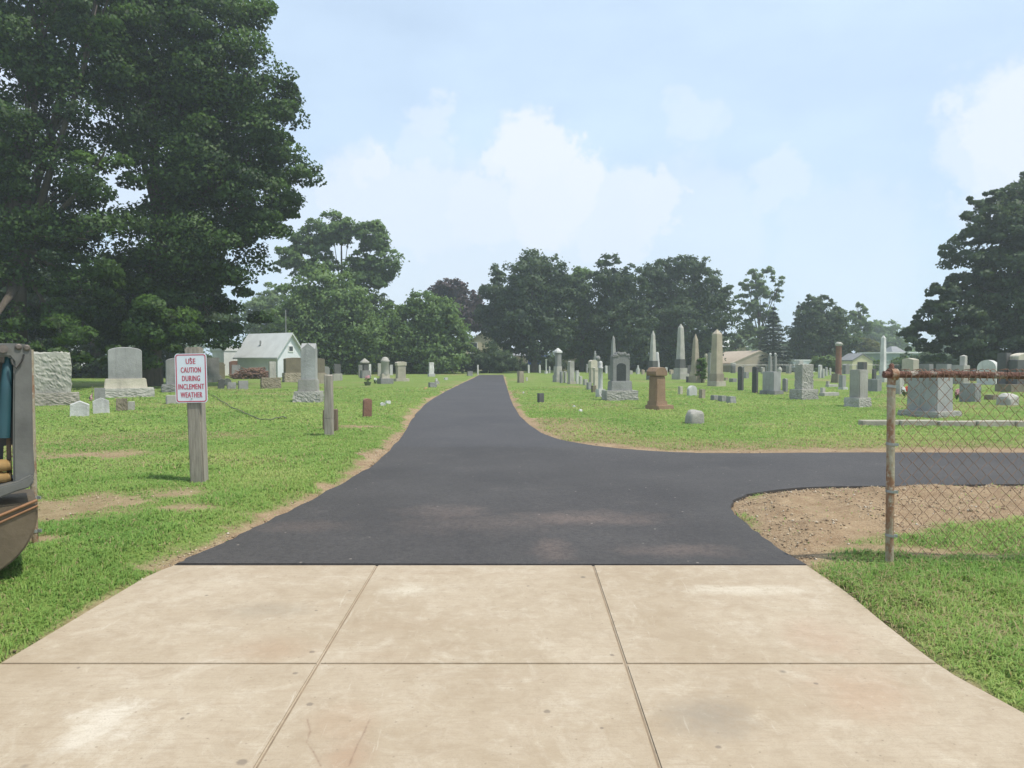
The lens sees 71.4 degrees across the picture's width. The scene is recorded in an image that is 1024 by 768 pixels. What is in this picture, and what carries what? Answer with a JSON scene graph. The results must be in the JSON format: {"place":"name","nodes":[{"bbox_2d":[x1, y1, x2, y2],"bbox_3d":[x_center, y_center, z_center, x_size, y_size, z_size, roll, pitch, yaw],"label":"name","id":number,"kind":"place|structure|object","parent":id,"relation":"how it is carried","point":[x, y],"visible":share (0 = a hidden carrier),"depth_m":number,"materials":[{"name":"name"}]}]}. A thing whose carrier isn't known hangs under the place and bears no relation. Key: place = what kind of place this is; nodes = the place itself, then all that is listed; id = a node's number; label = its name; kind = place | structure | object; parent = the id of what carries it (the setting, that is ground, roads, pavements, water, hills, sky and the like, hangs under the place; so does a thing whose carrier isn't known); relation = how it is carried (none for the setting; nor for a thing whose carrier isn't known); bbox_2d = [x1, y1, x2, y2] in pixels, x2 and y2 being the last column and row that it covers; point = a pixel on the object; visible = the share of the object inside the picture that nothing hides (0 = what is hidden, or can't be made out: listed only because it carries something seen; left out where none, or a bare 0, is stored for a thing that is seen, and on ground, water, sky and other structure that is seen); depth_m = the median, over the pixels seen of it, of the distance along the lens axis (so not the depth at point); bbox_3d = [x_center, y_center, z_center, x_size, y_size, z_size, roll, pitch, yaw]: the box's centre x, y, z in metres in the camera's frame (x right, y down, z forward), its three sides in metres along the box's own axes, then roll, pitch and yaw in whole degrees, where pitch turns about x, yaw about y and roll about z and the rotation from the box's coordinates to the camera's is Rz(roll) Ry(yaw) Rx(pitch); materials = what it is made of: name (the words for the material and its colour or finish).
{"place":"outdoors","nodes":[
{"label":"outdoors","id":0,"kind":"place"},
{"bbox_2d":[256,566,659,767],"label":"expansion joint","id":1,"kind":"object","parent":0,"point":[352,608],"depth_m":3.01,"materials":[{"name":"concrete"}]},
{"bbox_2d":[0,565,1023,767],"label":"pavement","id":2,"kind":"structure","parent":0,"point":[522,666],"depth_m":3.03,"materials":[{"name":"concrete"}]},
{"bbox_2d":[0,386,1023,706],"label":"grass","id":3,"kind":"structure","parent":0,"point":[954,570],"depth_m":6.97,"materials":[{"name":"green plant"}]},
{"bbox_2d":[0,370,1023,712],"bbox_3d":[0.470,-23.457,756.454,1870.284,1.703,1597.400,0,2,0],"label":"ground","id":4,"kind":"structure","parent":0,"point":[808,500],"depth_m":6.77,"materials":[{"name":"green plant"}]},
{"bbox_2d":[0,343,38,569],"bbox_3d":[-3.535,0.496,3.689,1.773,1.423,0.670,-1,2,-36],"label":"truck","id":5,"kind":"object","parent":4,"relation":"on","point":[19,506],"visible":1,"depth_m":3.92,"materials":[{"name":"grey paint"}]},
{"bbox_2d":[34,351,79,405],"bbox_3d":[-12.192,-0.045,18.963,1.169,1.672,0.540,-1,2,-30],"label":"headstone","id":6,"kind":"object","parent":4,"relation":"on","point":[52,376],"visible":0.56,"depth_m":18.80,"materials":[{"name":"grey stone"}]},
{"bbox_2d":[47,343,101,377],"bbox_3d":[-34.856,-1.589,50.851,10.505,2.976,5.237,0,2,5],"label":"bush","id":7,"kind":"object","parent":4,"relation":"on","point":[77,373],"visible":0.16,"depth_m":50.77,"materials":[{"name":"green plant"}]},
{"bbox_2d":[70,401,88,416],"bbox_3d":[-9.345,0.639,15.391,0.358,0.546,0.161,1,4,-30],"label":"grave marker","id":8,"kind":"object","parent":4,"relation":"on","point":[79,408],"visible":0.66,"depth_m":15.32,"materials":[{"name":"white stone"}]},
{"bbox_2d":[0,0,164,363],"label":"maple tree","id":9,"kind":"object","parent":4,"relation":"on","point":[34,226],"visible":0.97,"depth_m":31.17,"materials":[{"name":"green plant"}]},
{"bbox_2d":[94,388,104,399],"bbox_3d":[-12.088,0.422,20.884,0.281,0.610,0.196,-1,2,-30],"label":"grave marker","id":10,"kind":"object","parent":4,"relation":"on","point":[99,393],"visible":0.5,"depth_m":20.79,"materials":[{"name":"grey stone"}]},
{"bbox_2d":[93,398,109,413],"bbox_3d":[-9.371,0.598,16.245,0.328,0.570,0.148,-3,1,-30],"label":"grave marker","id":11,"kind":"object","parent":4,"relation":"on","point":[100,405],"visible":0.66,"depth_m":16.18,"materials":[{"name":"white stone"}]},
{"bbox_2d":[116,398,127,410],"bbox_3d":[-9.284,0.599,16.948,0.261,0.521,0.165,-1,2,-30],"label":"grave marker","id":12,"kind":"object","parent":4,"relation":"on","point":[122,404],"visible":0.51,"depth_m":16.89,"materials":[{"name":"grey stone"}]},
{"bbox_2d":[0,250,251,377],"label":"maple tree","id":13,"kind":"object","parent":4,"relation":"on","point":[90,347],"visible":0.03,"depth_m":51.22,"materials":[{"name":"green plant"}]},
{"bbox_2d":[78,346,174,377],"bbox_3d":[-27.923,-1.579,52.479,8.143,2.843,5.686,0,2,0],"label":"bush","id":14,"kind":"object","parent":4,"relation":"on","point":[166,355],"visible":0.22,"depth_m":51.16,"materials":[{"name":"green plant"}]},
{"bbox_2d":[104,347,154,397],"bbox_3d":[-12.702,-0.290,23.544,1.549,1.852,0.785,-1,2,-30],"label":"headstone","id":15,"kind":"object","parent":4,"relation":"on","point":[124,379],"visible":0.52,"depth_m":23.30,"materials":[{"name":"grey stone"}]},
{"bbox_2d":[161,358,175,391],"bbox_3d":[-12.650,-0.250,27.273,1.431,1.522,0.447,-1,2,-30],"label":"headstone","id":16,"kind":"object","parent":4,"relation":"on","point":[169,386],"visible":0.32,"depth_m":26.94,"materials":[{"name":"grey stone"}]},
{"bbox_2d":[175,347,208,482],"bbox_3d":[-3.174,0.452,7.124,0.315,1.640,0.158,0,2,-2],"label":"warning sign","id":17,"kind":"object","parent":4,"relation":"on","point":[191,377],"visible":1,"depth_m":7.04,"materials":[{"name":"grey wood"}]},
{"bbox_2d":[75,0,326,385],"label":"maple tree","id":18,"kind":"object","parent":4,"relation":"on","point":[198,172],"visible":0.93,"depth_m":34.28,"materials":[{"name":"green plant"}]},
{"bbox_2d":[207,358,220,381],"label":"headstone","id":19,"kind":"object","parent":4,"relation":"on","point":[213,373],"visible":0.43,"depth_m":41.65,"materials":[{"name":"grey stone"}]},
{"bbox_2d":[211,346,237,375],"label":"outbuilding","id":20,"kind":"structure","parent":4,"relation":"on","point":[225,357],"depth_m":59.53,"materials":[{"name":"white paint"}]},
{"bbox_2d":[228,367,276,378],"bbox_3d":[-17.953,-0.724,49.655,3.075,0.976,2.176,0,2,0],"label":"brush pile","id":21,"kind":"object","parent":4,"relation":"on","point":[254,373],"visible":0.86,"depth_m":48.95,"materials":[{"name":"brown wood"}]},
{"bbox_2d":[237,282,290,343],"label":"linden tree","id":22,"kind":"object","parent":4,"relation":"on","point":[259,303],"visible":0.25,"depth_m":90.71,"materials":[{"name":"green plant"}]},
{"bbox_2d":[233,310,300,376],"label":"garage","id":23,"kind":"structure","parent":4,"relation":"on","point":[258,350],"depth_m":54.96,"materials":[{"name":"white paint"}]},
{"bbox_2d":[260,362,280,388],"bbox_3d":[-11.026,-0.345,32.538,0.887,1.357,0.365,-1,2,-30],"label":"monument","id":24,"kind":"object","parent":4,"relation":"on","point":[272,380],"visible":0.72,"depth_m":32.42,"materials":[{"name":"stone"}]},
{"bbox_2d":[282,358,300,381],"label":"headstone","id":25,"kind":"object","parent":4,"relation":"on","point":[292,369],"visible":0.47,"depth_m":41.58,"materials":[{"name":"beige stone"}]},
{"bbox_2d":[293,343,323,402],"bbox_3d":[-5.904,-0.224,20.659,0.786,1.916,0.646,0,2,-4],"label":"monument","id":26,"kind":"object","parent":4,"relation":"on","point":[308,387],"visible":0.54,"depth_m":20.49,"materials":[{"name":"grey stone"}]},
{"bbox_2d":[317,358,325,383],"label":"headstone","id":27,"kind":"object","parent":4,"relation":"on","point":[321,367],"visible":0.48,"depth_m":38.94,"materials":[{"name":"grey stone"}]},
{"bbox_2d":[324,374,333,435],"bbox_3d":[-2.936,0.487,11.422,0.128,1.277,0.128,0,2,0],"label":"wooden post","id":28,"kind":"object","parent":4,"relation":"on","point":[328,408],"visible":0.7,"depth_m":11.36,"materials":[{"name":"grey wood"}]},
{"bbox_2d":[261,259,397,374],"bbox_3d":[-16.730,-5.954,64.821,12.312,10.775,11.840,1,2,36],"label":"linden tree","id":29,"kind":"object","parent":4,"relation":"on","point":[330,316],"visible":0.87,"depth_m":62.67,"materials":[{"name":"green plant"}]},
{"bbox_2d":[332,364,342,380],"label":"headstone","id":30,"kind":"object","parent":4,"relation":"on","point":[337,375],"visible":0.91,"depth_m":44.88,"materials":[{"name":"stone"}]},
{"bbox_2d":[272,208,409,356],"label":"locust tree","id":31,"kind":"object","parent":4,"relation":"on","point":[372,271],"visible":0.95,"depth_m":70.96,"materials":[{"name":"green plant"}]},
{"bbox_2d":[359,358,370,377],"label":"monument","id":32,"kind":"object","parent":4,"relation":"on","point":[364,371],"visible":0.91,"depth_m":50.76,"materials":[{"name":"stone"}]},
{"bbox_2d":[362,398,371,416],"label":"headstone","id":33,"kind":"object","parent":4,"relation":"on","point":[367,406],"visible":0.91,"depth_m":15.13,"materials":[{"name":"red stone"}]},
{"bbox_2d":[360,289,393,370],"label":"maple tree","id":34,"kind":"object","parent":4,"relation":"on","point":[380,298],"visible":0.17,"depth_m":75.44,"materials":[{"name":"green plant"}]},
{"bbox_2d":[377,357,393,383],"bbox_3d":[-6.972,-0.691,39.124,0.736,1.606,0.662,-1,2,-30],"label":"monument","id":35,"kind":"object","parent":4,"relation":"on","point":[384,378],"visible":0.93,"depth_m":38.93,"materials":[{"name":"stone"}]},
{"bbox_2d":[394,362,409,380],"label":"headstone","id":36,"kind":"object","parent":4,"relation":"on","point":[400,371],"visible":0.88,"depth_m":43.23,"materials":[{"name":"beige stone"}]},
{"bbox_2d":[377,288,478,373],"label":"linden tree","id":37,"kind":"object","parent":4,"relation":"on","point":[421,339],"visible":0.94,"depth_m":66.67,"materials":[{"name":"green plant"}]},
{"bbox_2d":[427,277,484,333],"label":"purple beech tree","id":38,"kind":"object","parent":4,"relation":"on","point":[456,289],"visible":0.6,"depth_m":89.10,"materials":[{"name":"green plant"}]},
{"bbox_2d":[463,332,502,370],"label":"house","id":39,"kind":"structure","parent":4,"relation":"on","point":[479,341],"depth_m":87.87,"materials":[{"name":"beige"}]},
{"bbox_2d":[461,339,520,372],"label":"hedge","id":40,"kind":"object","parent":4,"relation":"on","point":[495,360],"visible":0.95,"depth_m":69.61,"materials":[{"name":"green plant"}]},
{"bbox_2d":[472,263,510,348],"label":"maple tree","id":41,"kind":"object","parent":4,"relation":"on","point":[485,317],"visible":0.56,"depth_m":77.33,"materials":[{"name":"green plant"}]},
{"bbox_2d":[507,357,530,370],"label":"bush","id":42,"kind":"object","parent":4,"relation":"on","point":[523,366],"visible":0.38,"depth_m":81.79,"materials":[{"name":"green plant"}]},
{"bbox_2d":[487,247,591,372],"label":"maple tree","id":43,"kind":"object","parent":4,"relation":"on","point":[531,312],"visible":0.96,"depth_m":72.90,"materials":[{"name":"green plant"}]},
{"bbox_2d":[129,329,957,357],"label":"treeline","id":44,"kind":"object","parent":4,"relation":"on","point":[747,349],"depth_m":177.36,"materials":[{"name":"green plant"}]},
{"bbox_2d":[538,351,568,369],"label":"bush","id":45,"kind":"object","parent":4,"relation":"on","point":[551,362],"visible":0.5,"depth_m":87.74,"materials":[{"name":"green plant"}]},
{"bbox_2d":[553,348,561,381],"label":"monument","id":46,"kind":"object","parent":4,"relation":"on","point":[557,366],"visible":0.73,"depth_m":41.68,"materials":[{"name":"white stone"}]},
{"bbox_2d":[567,361,575,383],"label":"headstone","id":47,"kind":"object","parent":4,"relation":"on","point":[570,372],"visible":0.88,"depth_m":38.26,"materials":[{"name":"stone"}]},
{"bbox_2d":[555,266,609,371],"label":"maple tree","id":48,"kind":"object","parent":4,"relation":"on","point":[578,348],"visible":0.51,"depth_m":79.51,"materials":[{"name":"green plant"}]},
{"bbox_2d":[566,354,607,370],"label":"bush","id":49,"kind":"object","parent":4,"relation":"on","point":[576,362],"visible":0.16,"depth_m":84.06,"materials":[{"name":"green plant"}]},
{"bbox_2d":[588,360,596,382],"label":"headstone","id":50,"kind":"object","parent":4,"relation":"on","point":[592,364],"visible":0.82,"depth_m":40.20,"materials":[{"name":"beige stone"}]},
{"bbox_2d":[592,367,597,388],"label":"monument","id":51,"kind":"object","parent":4,"relation":"on","point":[595,376],"visible":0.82,"depth_m":31.51,"materials":[{"name":"beige stone"}]},
{"bbox_2d":[595,361,604,396],"bbox_3d":[3.094,-0.110,24.907,0.292,1.402,0.237,-1,2,-30],"label":"monument","id":52,"kind":"object","parent":4,"relation":"on","point":[598,392],"visible":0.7,"depth_m":24.83,"materials":[{"name":"white stone"}]},
{"bbox_2d":[608,335,615,379],"bbox_3d":[6.662,-1.677,46.819,0.485,3.058,0.485,-1,2,-30],"label":"obelisk","id":53,"kind":"object","parent":4,"relation":"on","point":[613,349],"visible":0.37,"depth_m":46.76,"materials":[{"name":"grey stone"}]},
{"bbox_2d":[601,352,638,400],"bbox_3d":[3.504,-0.200,23.112,1.112,1.703,0.518,0,2,-14],"label":"monument","id":54,"kind":"object","parent":4,"relation":"on","point":[619,386],"visible":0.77,"depth_m":22.97,"materials":[{"name":"grey stone"}]},
{"bbox_2d":[579,253,662,370],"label":"maple tree","id":55,"kind":"object","parent":4,"relation":"on","point":[617,304],"visible":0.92,"depth_m":75.08,"materials":[{"name":"green plant"}]},
{"bbox_2d":[646,331,657,379],"bbox_3d":[9.280,-1.837,46.877,0.632,3.373,0.632,-1,2,-30],"label":"obelisk","id":56,"kind":"object","parent":4,"relation":"on","point":[652,361],"visible":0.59,"depth_m":46.75,"materials":[{"name":"stone"}]},
{"bbox_2d":[645,367,673,409],"bbox_3d":[3.850,0.183,18.579,0.546,1.242,0.519,-1,2,-30],"label":"monument","id":57,"kind":"object","parent":4,"relation":"on","point":[657,396],"visible":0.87,"depth_m":18.44,"materials":[{"name":"brown stone"}]},
{"bbox_2d":[672,324,688,379],"bbox_3d":[11.345,-2.118,47.906,0.853,3.866,0.811,-1,2,-30],"label":"obelisk","id":58,"kind":"object","parent":4,"relation":"on","point":[680,370],"visible":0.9,"depth_m":47.73,"materials":[{"name":"stone"}]},
{"bbox_2d":[631,254,742,369],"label":"maple tree","id":59,"kind":"object","parent":4,"relation":"on","point":[683,306],"visible":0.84,"depth_m":76.81,"materials":[{"name":"green plant"}]},
{"bbox_2d":[685,409,703,423],"bbox_3d":[3.800,0.780,14.813,0.411,0.502,0.279,-1,2,-30],"label":"boulder marker","id":60,"kind":"object","parent":4,"relation":"on","point":[692,416],"visible":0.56,"depth_m":14.69,"materials":[{"name":"stone"}]},
{"bbox_2d":[688,334,704,382],"bbox_3d":[10.686,-1.429,41.169,0.702,2.942,0.631,-1,2,-30],"label":"obelisk","id":61,"kind":"object","parent":4,"relation":"on","point":[693,378],"visible":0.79,"depth_m":41.04,"materials":[{"name":"beige stone"}]},
{"bbox_2d":[694,357,707,382],"bbox_3d":[10.888,-0.658,41.108,0.885,1.766,1.202,0,2,0],"label":"ivy bush","id":62,"kind":"object","parent":4,"relation":"on","point":[702,366],"visible":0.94,"depth_m":40.89,"materials":[{"name":"green plant"}]},
{"bbox_2d":[707,329,725,385],"bbox_3d":[10.239,-1.250,35.585,0.696,2.961,0.626,-1,2,-30],"label":"obelisk","id":63,"kind":"object","parent":4,"relation":"on","point":[716,376],"visible":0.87,"depth_m":35.43,"materials":[{"name":"beige stone"}]},
{"bbox_2d":[737,366,743,389],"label":"headstone","id":64,"kind":"object","parent":4,"relation":"on","point":[740,377],"visible":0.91,"depth_m":30.29,"materials":[{"name":"stone"}]},
{"bbox_2d":[725,266,784,351],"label":"birch tree","id":65,"kind":"object","parent":4,"relation":"on","point":[755,307],"visible":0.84,"depth_m":91.38,"materials":[{"name":"green plant"}]},
{"bbox_2d":[752,366,757,392],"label":"headstone","id":66,"kind":"object","parent":4,"relation":"on","point":[754,379],"visible":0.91,"depth_m":28.10,"materials":[{"name":"stone"}]},
{"bbox_2d":[723,350,788,371],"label":"house","id":67,"kind":"structure","parent":4,"relation":"on","point":[746,358],"depth_m":76.99,"materials":[{"name":"beige paint"}]},
{"bbox_2d":[759,371,783,394],"bbox_3d":[9.865,0.024,27.064,0.518,0.990,0.725,-1,2,-30],"label":"headstone","id":68,"kind":"object","parent":4,"relation":"on","point":[771,384],"visible":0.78,"depth_m":26.87,"materials":[{"name":"grey stone"}]},
{"bbox_2d":[757,303,794,371],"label":"spruce tree","id":69,"kind":"object","parent":4,"relation":"on","point":[772,341],"visible":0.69,"depth_m":77.31,"materials":[{"name":"green plant"}]},
{"bbox_2d":[789,364,818,399],"bbox_3d":[9.681,-0.017,23.604,0.856,1.304,0.521,-1,2,-30],"label":"headstone","id":70,"kind":"object","parent":4,"relation":"on","point":[804,381],"visible":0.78,"depth_m":23.44,"materials":[{"name":"stone"}]},
{"bbox_2d":[723,365,901,373],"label":"boundary fence","id":71,"kind":"object","parent":4,"relation":"on","point":[766,366],"visible":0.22,"depth_m":68.00,"materials":[{"name":"metal"}]},
{"bbox_2d":[809,355,835,371],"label":"bush","id":72,"kind":"object","parent":4,"relation":"on","point":[828,361],"visible":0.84,"depth_m":65.71,"materials":[{"name":"green plant"}]},
{"bbox_2d":[782,294,867,359],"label":"maple tree","id":73,"kind":"object","parent":4,"relation":"on","point":[820,330],"visible":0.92,"depth_m":79.29,"materials":[{"name":"green plant"}]},
{"bbox_2d":[819,388,838,395],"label":"plot kerb","id":74,"kind":"structure","parent":4,"relation":"on","point":[822,392],"depth_m":25.52,"materials":[{"name":"stone"}]},
{"bbox_2d":[831,342,842,382],"bbox_3d":[18.779,-1.189,41.108,0.522,2.467,0.495,-1,2,-30],"label":"monument","id":75,"kind":"object","parent":4,"relation":"on","point":[838,370],"visible":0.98,"depth_m":40.97,"materials":[{"name":"stone"}]},
{"bbox_2d":[838,375,847,389],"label":"headstone","id":76,"kind":"object","parent":4,"relation":"on","point":[842,382],"visible":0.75,"depth_m":31.14,"materials":[{"name":"grey stone"}]},
{"bbox_2d":[844,370,871,407],"bbox_3d":[9.626,0.181,19.809,0.581,1.163,0.493,-1,2,-30],"label":"headstone","id":77,"kind":"object","parent":4,"relation":"on","point":[858,394],"visible":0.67,"depth_m":19.67,"materials":[{"name":"stone"}]},
{"bbox_2d":[842,353,873,372],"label":"shed","id":78,"kind":"structure","parent":4,"relation":"on","point":[851,359],"depth_m":70.49,"materials":[{"name":"yellow paint"}]},
{"bbox_2d":[847,302,874,337],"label":"birch tree","id":79,"kind":"object","parent":4,"relation":"on","point":[861,320],"visible":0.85,"depth_m":99.48,"materials":[{"name":"green plant"}]},
{"bbox_2d":[849,337,880,352],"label":"willow tree","id":80,"kind":"object","parent":4,"relation":"on","point":[873,345],"visible":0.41,"depth_m":91.44,"materials":[{"name":"green plant"}]},
{"bbox_2d":[868,379,881,391],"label":"headstone","id":81,"kind":"object","parent":4,"relation":"on","point":[875,385],"visible":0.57,"depth_m":29.51,"materials":[{"name":"grey stone"}]},
{"bbox_2d":[876,335,886,381],"bbox_3d":[21.807,-1.422,41.829,0.508,2.884,0.508,-1,2,-30],"label":"obelisk","id":82,"kind":"object","parent":4,"relation":"on","point":[883,355],"visible":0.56,"depth_m":41.74,"materials":[{"name":"white stone"}]},
{"bbox_2d":[857,319,909,351],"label":"maple tree","id":83,"kind":"object","parent":4,"relation":"on","point":[880,330],"visible":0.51,"depth_m":149.01,"materials":[{"name":"green plant"}]},
{"bbox_2d":[858,352,920,370],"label":"house","id":84,"kind":"structure","parent":4,"relation":"on","point":[876,355],"depth_m":82.95,"materials":[{"name":"white"}]},
{"bbox_2d":[870,355,908,371],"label":"bush","id":85,"kind":"object","parent":4,"relation":"on","point":[894,362],"visible":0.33,"depth_m":75.87,"materials":[{"name":"green plant"}]},
{"bbox_2d":[902,358,918,383],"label":"headstone","id":86,"kind":"object","parent":4,"relation":"on","point":[911,364],"visible":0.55,"depth_m":38.90,"materials":[{"name":"beige stone"}]},
{"bbox_2d":[897,351,952,370],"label":"bush","id":87,"kind":"object","parent":4,"relation":"on","point":[919,356],"visible":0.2,"depth_m":65.81,"materials":[{"name":"green plant"}]},
{"bbox_2d":[897,378,961,417],"bbox_3d":[9.661,0.345,16.464,0.964,1.061,0.967,-1,2,-30],"label":"headstone","id":88,"kind":"object","parent":4,"relation":"on","point":[924,392],"visible":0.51,"depth_m":16.21,"materials":[{"name":"grey stone"}]},
{"bbox_2d":[858,420,1023,426],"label":"plot kerb","id":89,"kind":"structure","parent":4,"relation":"on","point":[925,422],"depth_m":14.00,"materials":[{"name":"grey concrete"}]},
{"bbox_2d":[882,363,1023,564],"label":"chain link fence","id":90,"kind":"object","parent":4,"relation":"on","point":[891,374],"visible":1,"depth_m":4.47,"materials":[{"name":"metal"}]},
{"bbox_2d":[895,171,1023,368],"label":"maple tree","id":91,"kind":"object","parent":4,"relation":"on","point":[976,323],"visible":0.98,"depth_m":45.72,"materials":[{"name":"green plant"}]},
{"bbox_2d":[951,355,969,383],"bbox_3d":[24.647,-0.742,39.129,0.663,1.706,0.663,-1,2,-30],"label":"monument","id":92,"kind":"object","parent":4,"relation":"on","point":[963,365],"visible":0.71,"depth_m":38.95,"materials":[{"name":"stone"}]},
{"bbox_2d":[938,355,993,370],"bbox_3d":[43.098,-1.918,64.393,8.230,2.717,4.623,0,2,0],"label":"bush","id":93,"kind":"object","parent":4,"relation":"on","point":[954,362],"visible":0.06,"depth_m":64.48,"materials":[{"name":"green plant"}]},
{"bbox_2d":[959,383,981,401],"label":"headstone","id":94,"kind":"object","parent":4,"relation":"on","point":[964,394],"visible":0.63,"depth_m":22.02,"materials":[{"name":"grey stone"}]},
{"bbox_2d":[977,360,996,384],"bbox_3d":[25.294,-0.560,37.831,0.358,1.430,0.931,-1,2,-30],"label":"headstone","id":95,"kind":"object","parent":4,"relation":"on","point":[988,364],"visible":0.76,"depth_m":37.68,"materials":[{"name":"white stone"}]},
{"bbox_2d":[997,353,1011,383],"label":"headstone","id":96,"kind":"object","parent":4,"relation":"on","point":[1002,360],"visible":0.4,"depth_m":29.14,"materials":[{"name":"stone"}]},
{"bbox_2d":[996,393,1018,404],"bbox_3d":[14.408,0.556,20.685,0.646,0.592,0.450,-1,2,-30],"label":"boulder marker","id":97,"kind":"object","parent":4,"relation":"on","point":[1009,400],"visible":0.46,"depth_m":20.51,"materials":[{"name":"stone"}]},
{"bbox_2d":[995,353,1023,391],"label":"headstone","id":98,"kind":"object","parent":4,"relation":"on","point":[1016,361],"visible":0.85,"depth_m":28.72,"materials":[{"name":"beige stone"}]},
{"bbox_2d":[0,0,1023,355],"label":"sky","id":99,"kind":"structure","parent":0,"point":[833,146],"materials":[{"name":"blue"}]},
{"bbox_2d":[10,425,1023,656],"bbox_3d":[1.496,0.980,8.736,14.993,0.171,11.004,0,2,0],"label":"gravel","id":100,"kind":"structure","parent":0,"point":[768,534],"depth_m":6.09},
{"bbox_2d":[174,375,1023,565],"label":"driveway","id":101,"kind":"structure","parent":0,"point":[478,470],"depth_m":6.76,"materials":[{"name":"grey asphalt"}]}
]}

